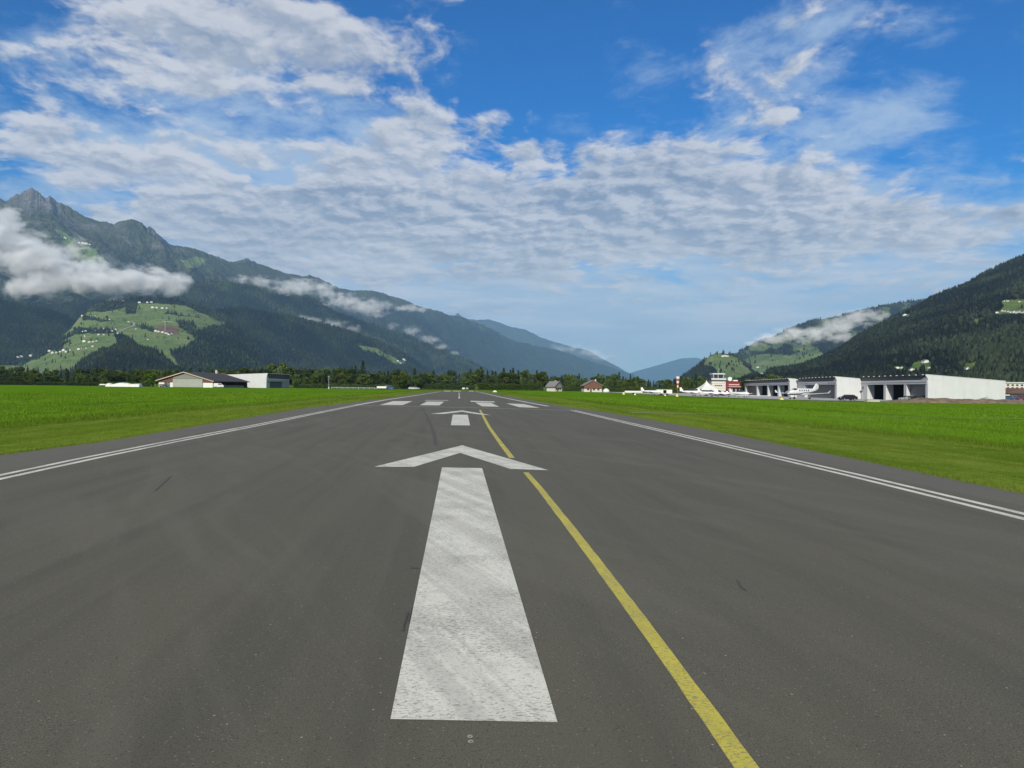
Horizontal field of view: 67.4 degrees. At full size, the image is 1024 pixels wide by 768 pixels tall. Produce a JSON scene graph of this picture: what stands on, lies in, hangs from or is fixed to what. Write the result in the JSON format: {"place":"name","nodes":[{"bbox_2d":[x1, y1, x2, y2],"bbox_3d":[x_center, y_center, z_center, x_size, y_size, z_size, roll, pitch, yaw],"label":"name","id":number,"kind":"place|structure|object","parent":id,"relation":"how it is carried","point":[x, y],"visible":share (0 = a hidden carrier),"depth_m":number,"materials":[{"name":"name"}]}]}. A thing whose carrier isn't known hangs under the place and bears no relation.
{"place":"outdoors","nodes":[
{"label":"outdoors","id":0,"kind":"place"},
{"bbox_2d":[0,305,75,369],"bbox_3d":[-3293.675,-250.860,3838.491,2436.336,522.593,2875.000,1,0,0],"label":"hills","id":1,"kind":"structure","parent":0,"point":[26,358],"depth_m":3894.16,"materials":[{"name":"green plant"}]},
{"bbox_2d":[0,299,77,366],"bbox_3d":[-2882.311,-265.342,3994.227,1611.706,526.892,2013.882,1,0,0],"label":"forest","id":2,"kind":"object","parent":1,"relation":"on","point":[29,321],"visible":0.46,"depth_m":4301.47,"materials":[{"name":"green plant"}]},
{"bbox_2d":[13,296,261,373],"bbox_3d":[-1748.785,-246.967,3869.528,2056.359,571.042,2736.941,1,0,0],"label":"hills","id":3,"kind":"structure","parent":0,"point":[147,314],"depth_m":3628.26,"materials":[{"name":"green plant"}]},
{"bbox_2d":[16,294,278,381],"bbox_3d":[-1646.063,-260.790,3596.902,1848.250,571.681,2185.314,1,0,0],"label":"forest","id":4,"kind":"object","parent":3,"relation":"on","point":[263,358],"visible":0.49,"depth_m":3590.24,"materials":[{"name":"green plant"}]},
{"bbox_2d":[1,280,490,377],"bbox_3d":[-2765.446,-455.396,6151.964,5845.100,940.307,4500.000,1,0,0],"label":"hills","id":5,"kind":"structure","parent":0,"point":[265,306],"depth_m":6687.30,"materials":[{"name":"green plant"}]},
{"bbox_2d":[0,278,498,386],"bbox_3d":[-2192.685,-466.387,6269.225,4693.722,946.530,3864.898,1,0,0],"label":"forest","id":6,"kind":"object","parent":5,"relation":"on","point":[472,366],"visible":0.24,"depth_m":6682.60,"materials":[{"name":"green plant"}]},
{"bbox_2d":[223,308,409,373],"bbox_3d":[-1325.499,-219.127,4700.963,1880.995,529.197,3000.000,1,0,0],"label":"hills","id":7,"kind":"structure","parent":0,"point":[392,359],"depth_m":5318.17,"materials":[{"name":"green plant"}]},
{"bbox_2d":[216,304,439,382],"bbox_3d":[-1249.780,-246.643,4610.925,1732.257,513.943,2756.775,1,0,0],"label":"forest","id":8,"kind":"object","parent":7,"relation":"on","point":[273,337],"visible":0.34,"depth_m":4910.46,"materials":[{"name":"green plant"}]},
{"bbox_2d":[0,188,660,387],"bbox_3d":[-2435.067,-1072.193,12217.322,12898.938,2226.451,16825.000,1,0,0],"label":"hills","id":9,"kind":"structure","parent":0,"point":[32,201],"depth_m":8701.50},
{"bbox_2d":[0,210,632,382],"bbox_3d":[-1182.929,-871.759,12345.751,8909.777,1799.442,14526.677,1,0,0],"label":"forest","id":10,"kind":"object","parent":9,"relation":"on","point":[17,269],"visible":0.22,"depth_m":9525.14,"materials":[{"name":"green plant"}]},
{"bbox_2d":[0,384,1023,494],"bbox_3d":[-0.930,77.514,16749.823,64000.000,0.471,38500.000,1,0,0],"label":"ground","id":11,"kind":"structure","parent":0,"point":[23,389],"depth_m":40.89,"materials":[{"name":"green plant"}]},
{"bbox_2d":[0,368,8,380],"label":"broadleaf tree","id":12,"kind":"object","parent":11,"relation":"on","point":[2,374],"visible":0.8,"depth_m":431.89,"materials":[{"name":"green plant"}]},
{"bbox_2d":[7,372,18,380],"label":"broadleaf tree","id":13,"kind":"object","parent":11,"relation":"on","point":[14,377],"visible":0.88,"depth_m":423.75,"materials":[{"name":"green plant"}]},
{"bbox_2d":[12,367,24,384],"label":"broadleaf tree","id":14,"kind":"object","parent":11,"relation":"on","point":[19,369],"visible":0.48,"depth_m":447.82,"materials":[{"name":"green plant"}]},
{"bbox_2d":[20,372,32,381],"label":"broadleaf tree","id":15,"kind":"object","parent":11,"relation":"on","point":[23,376],"visible":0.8,"depth_m":429.09,"materials":[{"name":"green plant"}]},
{"bbox_2d":[40,372,52,381],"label":"broadleaf tree","id":16,"kind":"object","parent":11,"relation":"on","point":[47,377],"visible":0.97,"depth_m":432.52,"materials":[{"name":"green plant"}]},
{"bbox_2d":[0,381,105,385],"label":"hedge","id":17,"kind":"object","parent":11,"relation":"on","point":[72,383],"visible":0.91,"depth_m":413.28,"materials":[{"name":"green plant"}]},
{"bbox_2d":[52,375,63,381],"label":"broadleaf tree","id":18,"kind":"object","parent":11,"relation":"on","point":[59,377],"visible":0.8,"depth_m":439.09,"materials":[{"name":"green plant"}]},
{"bbox_2d":[69,368,89,380],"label":"broadleaf tree","id":19,"kind":"object","parent":11,"relation":"on","point":[79,370],"visible":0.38,"depth_m":452.64,"materials":[{"name":"green plant"}]},
{"bbox_2d":[75,373,87,382],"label":"broadleaf tree","id":20,"kind":"object","parent":11,"relation":"on","point":[79,377],"visible":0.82,"depth_m":438.33,"materials":[{"name":"green plant"}]},
{"bbox_2d":[91,373,100,381],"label":"broadleaf tree","id":21,"kind":"object","parent":11,"relation":"on","point":[96,378],"visible":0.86,"depth_m":438.64,"materials":[{"name":"green plant"}]},
{"bbox_2d":[89,367,105,381],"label":"broadleaf tree","id":22,"kind":"object","parent":11,"relation":"on","point":[98,370],"visible":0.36,"depth_m":453.27,"materials":[{"name":"green plant"}]},
{"bbox_2d":[99,372,110,382],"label":"broadleaf tree","id":23,"kind":"object","parent":11,"relation":"on","point":[104,376],"visible":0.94,"depth_m":431.12,"materials":[{"name":"green plant"}]},
{"bbox_2d":[108,371,118,381],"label":"broadleaf tree","id":24,"kind":"object","parent":11,"relation":"on","point":[113,377],"visible":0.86,"depth_m":440.14,"materials":[{"name":"green plant"}]},
{"bbox_2d":[117,372,126,381],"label":"broadleaf tree","id":25,"kind":"object","parent":11,"relation":"on","point":[121,377],"visible":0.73,"depth_m":446.59,"materials":[{"name":"green plant"}]},
{"bbox_2d":[105,383,142,386],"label":"covered pile","id":26,"kind":"object","parent":11,"relation":"on","point":[122,385],"visible":0.98,"depth_m":370.12,"materials":[{"name":"white plastic"}]},
{"bbox_2d":[106,381,153,386],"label":"hedge","id":27,"kind":"object","parent":11,"relation":"on","point":[144,384],"visible":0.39,"depth_m":406.36,"materials":[{"name":"green plant"}]},
{"bbox_2d":[129,374,138,381],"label":"broadleaf tree","id":28,"kind":"object","parent":11,"relation":"on","point":[135,376],"visible":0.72,"depth_m":442.88,"materials":[{"name":"green plant"}]},
{"bbox_2d":[137,370,148,382],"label":"broadleaf tree","id":29,"kind":"object","parent":11,"relation":"on","point":[142,372],"visible":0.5,"depth_m":467.99,"materials":[{"name":"green plant"}]},
{"bbox_2d":[144,372,156,386],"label":"broadleaf tree","id":30,"kind":"object","parent":11,"relation":"on","point":[152,376],"visible":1,"depth_m":394.30,"materials":[{"name":"green plant"}]},
{"bbox_2d":[155,370,249,387],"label":"barn","id":31,"kind":"structure","parent":11,"relation":"on","point":[196,379],"depth_m":401.76,"materials":[{"name":"grey wood"}]},
{"bbox_2d":[173,379,202,386],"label":"sliding door","id":32,"kind":"structure","parent":31,"relation":"in","point":[176,382],"depth_m":398.76,"materials":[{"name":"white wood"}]},
{"bbox_2d":[228,373,288,387],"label":"hangar","id":33,"kind":"structure","parent":11,"relation":"on","point":[263,380],"depth_m":428.02,"materials":[{"name":"metal"}]},
{"bbox_2d":[270,381,280,387],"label":"shutter door","id":34,"kind":"structure","parent":33,"relation":"in","point":[273,384],"depth_m":447.63,"materials":[{"name":"grey metal"}]},
{"bbox_2d":[273,362,293,379],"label":"broadleaf tree","id":35,"kind":"object","parent":11,"relation":"on","point":[283,368],"visible":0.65,"depth_m":482.21,"materials":[{"name":"green plant"}]},
{"bbox_2d":[289,368,299,387],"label":"broadleaf tree","id":36,"kind":"object","parent":11,"relation":"on","point":[293,370],"visible":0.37,"depth_m":487.21,"materials":[{"name":"green plant"}]},
{"bbox_2d":[292,374,303,383],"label":"broadleaf tree","id":37,"kind":"object","parent":11,"relation":"on","point":[299,380],"visible":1,"depth_m":461.32,"materials":[{"name":"green plant"}]},
{"bbox_2d":[298,368,309,383],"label":"broadleaf tree","id":38,"kind":"object","parent":11,"relation":"on","point":[301,372],"visible":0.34,"depth_m":513.85,"materials":[{"name":"green plant"}]},
{"bbox_2d":[309,375,319,383],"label":"broadleaf tree","id":39,"kind":"object","parent":11,"relation":"on","point":[313,378],"visible":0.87,"depth_m":477.48,"materials":[{"name":"green plant"}]},
{"bbox_2d":[311,369,325,383],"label":"broadleaf tree","id":40,"kind":"object","parent":11,"relation":"on","point":[319,374],"visible":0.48,"depth_m":505.63,"materials":[{"name":"green plant"}]},
{"bbox_2d":[325,375,336,383],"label":"broadleaf tree","id":41,"kind":"object","parent":11,"relation":"on","point":[331,381],"visible":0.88,"depth_m":495.10,"materials":[{"name":"green plant"}]},
{"bbox_2d":[330,367,343,374],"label":"broadleaf tree","id":42,"kind":"object","parent":11,"relation":"on","point":[337,370],"visible":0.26,"depth_m":542.46,"materials":[{"name":"green plant"}]},
{"bbox_2d":[339,376,351,383],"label":"broadleaf tree","id":43,"kind":"object","parent":11,"relation":"on","point":[345,379],"visible":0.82,"depth_m":489.55,"materials":[{"name":"green plant"}]},
{"bbox_2d":[293,383,398,388],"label":"hedge","id":44,"kind":"object","parent":11,"relation":"on","point":[340,386],"visible":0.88,"depth_m":460.43,"materials":[{"name":"green plant"}]},
{"bbox_2d":[342,368,354,381],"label":"broadleaf tree","id":45,"kind":"object","parent":11,"relation":"on","point":[348,372],"visible":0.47,"depth_m":520.61,"materials":[{"name":"green plant"}]},
{"bbox_2d":[349,374,358,384],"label":"broadleaf tree","id":46,"kind":"object","parent":11,"relation":"on","point":[352,376],"visible":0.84,"depth_m":493.98,"materials":[{"name":"green plant"}]},
{"bbox_2d":[355,374,365,384],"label":"broadleaf tree","id":47,"kind":"object","parent":11,"relation":"on","point":[361,379],"visible":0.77,"depth_m":508.89,"materials":[{"name":"green plant"}]},
{"bbox_2d":[359,361,366,376],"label":"conifer tree","id":48,"kind":"object","parent":11,"relation":"on","point":[362,369],"visible":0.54,"depth_m":519.48,"materials":[{"name":"green plant"}]},
{"bbox_2d":[363,374,374,384],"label":"broadleaf tree","id":49,"kind":"object","parent":11,"relation":"on","point":[368,381],"visible":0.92,"depth_m":512.89,"materials":[{"name":"green plant"}]},
{"bbox_2d":[376,376,385,383],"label":"broadleaf tree","id":50,"kind":"object","parent":11,"relation":"on","point":[382,378],"visible":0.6,"depth_m":508.83,"materials":[{"name":"green plant"}]},
{"bbox_2d":[391,375,404,386],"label":"broadleaf tree","id":51,"kind":"object","parent":11,"relation":"on","point":[400,383],"visible":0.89,"depth_m":529.41,"materials":[{"name":"green plant"}]},
{"bbox_2d":[401,374,409,386],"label":"broadleaf tree","id":52,"kind":"object","parent":11,"relation":"on","point":[406,383],"visible":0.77,"depth_m":538.51,"materials":[{"name":"green plant"}]},
{"bbox_2d":[410,375,422,386],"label":"broadleaf tree","id":53,"kind":"object","parent":11,"relation":"on","point":[414,380],"visible":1,"depth_m":539.30,"materials":[{"name":"green plant"}]},
{"bbox_2d":[398,384,474,389],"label":"hedge","id":54,"kind":"object","parent":11,"relation":"on","point":[448,386],"visible":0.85,"depth_m":543.82,"materials":[{"name":"green plant"}]},
{"bbox_2d":[434,376,445,388],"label":"broadleaf tree","id":55,"kind":"object","parent":11,"relation":"on","point":[440,379],"visible":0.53,"depth_m":557.78,"materials":[{"name":"green plant"}]},
{"bbox_2d":[441,375,454,386],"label":"broadleaf tree","id":56,"kind":"object","parent":11,"relation":"on","point":[445,380],"visible":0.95,"depth_m":548.09,"materials":[{"name":"green plant"}]},
{"bbox_2d":[446,370,459,384],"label":"broadleaf tree","id":57,"kind":"object","parent":11,"relation":"on","point":[453,373],"visible":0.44,"depth_m":609.17,"materials":[{"name":"green plant"}]},
{"bbox_2d":[467,373,479,389],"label":"broadleaf tree","id":58,"kind":"object","parent":11,"relation":"on","point":[472,379],"visible":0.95,"depth_m":556.07,"materials":[{"name":"green plant"}]},
{"bbox_2d":[474,368,485,389],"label":"broadleaf tree","id":59,"kind":"object","parent":11,"relation":"on","point":[478,372],"visible":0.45,"depth_m":575.26,"materials":[{"name":"green plant"}]},
{"bbox_2d":[482,375,494,383],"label":"broadleaf tree","id":60,"kind":"object","parent":11,"relation":"on","point":[489,378],"visible":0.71,"depth_m":547.70,"materials":[{"name":"green plant"}]},
{"bbox_2d":[494,374,502,384],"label":"broadleaf tree","id":61,"kind":"object","parent":11,"relation":"on","point":[500,377],"visible":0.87,"depth_m":535.93,"materials":[{"name":"green plant"}]},
{"bbox_2d":[497,371,509,389],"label":"broadleaf tree","id":62,"kind":"object","parent":11,"relation":"on","point":[502,374],"visible":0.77,"depth_m":535.80,"materials":[{"name":"green plant"}]},
{"bbox_2d":[478,383,543,390],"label":"hedge","id":63,"kind":"object","parent":11,"relation":"on","point":[529,387],"visible":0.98,"depth_m":498.61,"materials":[{"name":"green plant"}]},
{"bbox_2d":[0,391,1023,767],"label":"runway","id":64,"kind":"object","parent":11,"relation":"on","point":[456,579],"visible":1,"depth_m":6.88,"materials":[{"name":"grey asphalt"}]},
{"bbox_2d":[504,372,519,386],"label":"broadleaf tree","id":65,"kind":"object","parent":11,"relation":"on","point":[512,375],"visible":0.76,"depth_m":532.81,"materials":[{"name":"green plant"}]},
{"bbox_2d":[531,371,546,385],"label":"broadleaf tree","id":66,"kind":"object","parent":11,"relation":"on","point":[539,377],"visible":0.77,"depth_m":556.77,"materials":[{"name":"green plant"}]},
{"bbox_2d":[545,380,562,390],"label":"chalet","id":67,"kind":"object","parent":11,"relation":"on","point":[555,385],"visible":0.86,"depth_m":428.18,"materials":[{"name":"grey wood"}]},
{"bbox_2d":[566,378,575,386],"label":"broadleaf tree","id":68,"kind":"object","parent":11,"relation":"on","point":[572,383],"visible":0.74,"depth_m":514.08,"materials":[{"name":"green plant"}]},
{"bbox_2d":[564,375,580,386],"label":"broadleaf tree","id":69,"kind":"object","parent":11,"relation":"on","point":[572,376],"visible":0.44,"depth_m":533.86,"materials":[{"name":"green plant"}]},
{"bbox_2d":[580,379,602,391],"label":"chalet","id":70,"kind":"object","parent":11,"relation":"on","point":[591,386],"visible":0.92,"depth_m":420.00,"materials":[{"name":"brown wood"}]},
{"bbox_2d":[593,374,605,386],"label":"broadleaf tree","id":71,"kind":"object","parent":11,"relation":"on","point":[601,377],"visible":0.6,"depth_m":536.08,"materials":[{"name":"green plant"}]},
{"bbox_2d":[563,386,639,391],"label":"hedge","id":72,"kind":"object","parent":11,"relation":"on","point":[611,389],"visible":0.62,"depth_m":483.65,"materials":[{"name":"green plant"}]},
{"bbox_2d":[604,379,614,387],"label":"broadleaf tree","id":73,"kind":"object","parent":11,"relation":"on","point":[608,381],"visible":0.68,"depth_m":504.25,"materials":[{"name":"green plant"}]},
{"bbox_2d":[610,374,622,385],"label":"broadleaf tree","id":74,"kind":"object","parent":11,"relation":"on","point":[617,377],"visible":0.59,"depth_m":521.74,"materials":[{"name":"green plant"}]},
{"bbox_2d":[641,387,660,394],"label":"light aircraft","id":75,"kind":"object","parent":11,"relation":"on","point":[654,391],"visible":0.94,"depth_m":247.34,"materials":[{"name":"white metal"}]},
{"bbox_2d":[640,387,707,392],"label":"hedge","id":76,"kind":"object","parent":11,"relation":"on","point":[674,390],"visible":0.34,"depth_m":453.49,"materials":[{"name":"green plant"}]},
{"bbox_2d":[612,392,888,400],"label":"apron","id":77,"kind":"object","parent":11,"relation":"on","point":[761,397],"visible":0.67,"depth_m":231.11,"materials":[{"name":"concrete"}]},
{"bbox_2d":[680,387,701,395],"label":"light aircraft","id":78,"kind":"object","parent":77,"relation":"on","point":[692,391],"visible":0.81,"depth_m":247.50,"materials":[{"name":"white metal"}]},
{"bbox_2d":[696,380,717,394],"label":"pagoda tent","id":79,"kind":"object","parent":77,"relation":"on","point":[706,385],"visible":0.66,"depth_m":327.69,"materials":[{"name":"fabric"}]},
{"bbox_2d":[698,389,720,396],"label":"light aircraft","id":80,"kind":"object","parent":77,"relation":"on","point":[711,392],"visible":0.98,"depth_m":235.54,"materials":[{"name":"white metal"}]},
{"bbox_2d":[707,373,726,391],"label":"control tower","id":81,"kind":"structure","parent":77,"relation":"on","point":[718,381],"depth_m":345.00,"materials":[{"name":"white concrete"}]},
{"bbox_2d":[726,377,740,391],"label":"terminal building","id":82,"kind":"structure","parent":77,"relation":"on","point":[733,385],"depth_m":349.00,"materials":[{"name":"metal"}]},
{"bbox_2d":[729,388,752,397],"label":"light aircraft","id":83,"kind":"object","parent":77,"relation":"on","point":[739,392],"visible":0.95,"depth_m":221.20,"materials":[{"name":"white metal"}]},
{"bbox_2d":[744,378,797,396],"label":"hangar","id":84,"kind":"structure","parent":77,"relation":"on","point":[767,387],"depth_m":305.60,"materials":[{"name":"metal"}]},
{"bbox_2d":[748,386,755,394],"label":"shutter door","id":85,"kind":"structure","parent":84,"relation":"in","point":[751,389],"depth_m":340.45,"materials":[{"name":"grey metal"}]},
{"bbox_2d":[775,383,830,398],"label":"turboprop aircraft","id":86,"kind":"object","parent":77,"relation":"on","point":[800,391],"visible":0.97,"depth_m":198.25,"materials":[{"name":"white metal"}]},
{"bbox_2d":[798,376,860,398],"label":"hangar","id":87,"kind":"structure","parent":77,"relation":"on","point":[836,386],"depth_m":234.58,"materials":[{"name":"metal"}]},
{"bbox_2d":[808,385,834,397],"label":"shutter door","id":88,"kind":"structure","parent":87,"relation":"in","point":[822,388],"depth_m":243.79,"materials":[{"name":"grey metal"}]},
{"bbox_2d":[837,395,857,400],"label":"parked car","id":89,"kind":"object","parent":77,"relation":"on","point":[849,397],"visible":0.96,"depth_m":185.25,"materials":[{"name":"black metal"}]},
{"bbox_2d":[857,374,1005,399],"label":"hangar","id":90,"kind":"structure","parent":77,"relation":"on","point":[890,387],"depth_m":187.97,"materials":[{"name":"metal"}]},
{"bbox_2d":[910,384,925,395],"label":"shutter door","id":91,"kind":"structure","parent":90,"relation":"in","point":[915,389],"depth_m":195.36,"materials":[{"name":"grey metal"}]},
{"bbox_2d":[1005,382,1023,387],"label":"apartment building","id":92,"kind":"structure","parent":11,"relation":"on","point":[1014,384],"depth_m":300.17,"materials":[{"name":"paint"}]},
{"bbox_2d":[1005,388,1023,395],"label":"farm building","id":93,"kind":"structure","parent":11,"relation":"on","point":[1007,390],"depth_m":273.47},
{"bbox_2d":[1007,389,1023,399],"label":"farm building","id":94,"kind":"structure","parent":11,"relation":"on","point":[1018,392],"depth_m":262.93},
{"bbox_2d":[0,0,1023,372],"label":"sky","id":95,"kind":"structure","parent":0,"point":[636,185],"materials":[{"name":"blue"}]},
{"bbox_2d":[455,313,639,377],"bbox_3d":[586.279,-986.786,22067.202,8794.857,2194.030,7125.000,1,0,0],"label":"hills","id":96,"kind":"structure","parent":0,"point":[520,335],"depth_m":23408.89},
{"bbox_2d":[630,358,701,384],"bbox_3d":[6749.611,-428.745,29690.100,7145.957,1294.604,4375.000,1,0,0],"label":"hills","id":97,"kind":"structure","parent":0,"point":[671,370],"depth_m":30209.45,"materials":[{"name":"blue"}]},
{"bbox_2d":[704,353,752,380],"bbox_3d":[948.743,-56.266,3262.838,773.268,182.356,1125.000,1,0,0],"label":"hills","id":98,"kind":"structure","parent":0,"point":[715,359],"depth_m":3369.43,"materials":[{"name":"green plant"}]},
{"bbox_2d":[673,350,753,382],"bbox_3d":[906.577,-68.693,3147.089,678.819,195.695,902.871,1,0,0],"label":"forest","id":99,"kind":"object","parent":98,"relation":"on","point":[702,369],"visible":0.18,"depth_m":3254.77,"materials":[{"name":"green plant"}]},
{"bbox_2d":[734,300,921,373],"bbox_3d":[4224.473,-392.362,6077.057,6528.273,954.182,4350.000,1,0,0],"label":"hills","id":100,"kind":"structure","parent":0,"point":[764,359],"depth_m":5650.27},
{"bbox_2d":[729,298,925,367],"bbox_3d":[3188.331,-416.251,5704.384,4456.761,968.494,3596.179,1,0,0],"label":"forest","id":101,"kind":"object","parent":100,"relation":"on","point":[822,339],"visible":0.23,"depth_m":6004.97,"materials":[{"name":"green plant"}]},
{"bbox_2d":[763,289,1023,374],"bbox_3d":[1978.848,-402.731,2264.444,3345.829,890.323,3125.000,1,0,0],"label":"hills","id":102,"kind":"structure","parent":0,"point":[1012,304],"depth_m":1593.65,"materials":[{"name":"green plant"}]},
{"bbox_2d":[733,254,1023,381],"bbox_3d":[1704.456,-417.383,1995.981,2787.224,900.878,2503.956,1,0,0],"label":"forest","id":103,"kind":"object","parent":102,"relation":"on","point":[952,331],"visible":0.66,"depth_m":1409.40,"materials":[{"name":"green plant"}]},
{"bbox_2d":[880,397,1023,403],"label":"soil bank","id":104,"kind":"structure","parent":0,"point":[967,401],"depth_m":166.89,"materials":[{"name":"brown soil"}]},
{"bbox_3d":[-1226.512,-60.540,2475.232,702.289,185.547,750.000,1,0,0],"label":"hills","id":105,"kind":"structure","parent":0,"visible":0},
{"bbox_2d":[70,335,181,383],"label":"forest","id":106,"kind":"object","parent":105,"relation":"on","point":[114,356],"visible":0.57,"depth_m":2444.75,"materials":[{"name":"green plant"}]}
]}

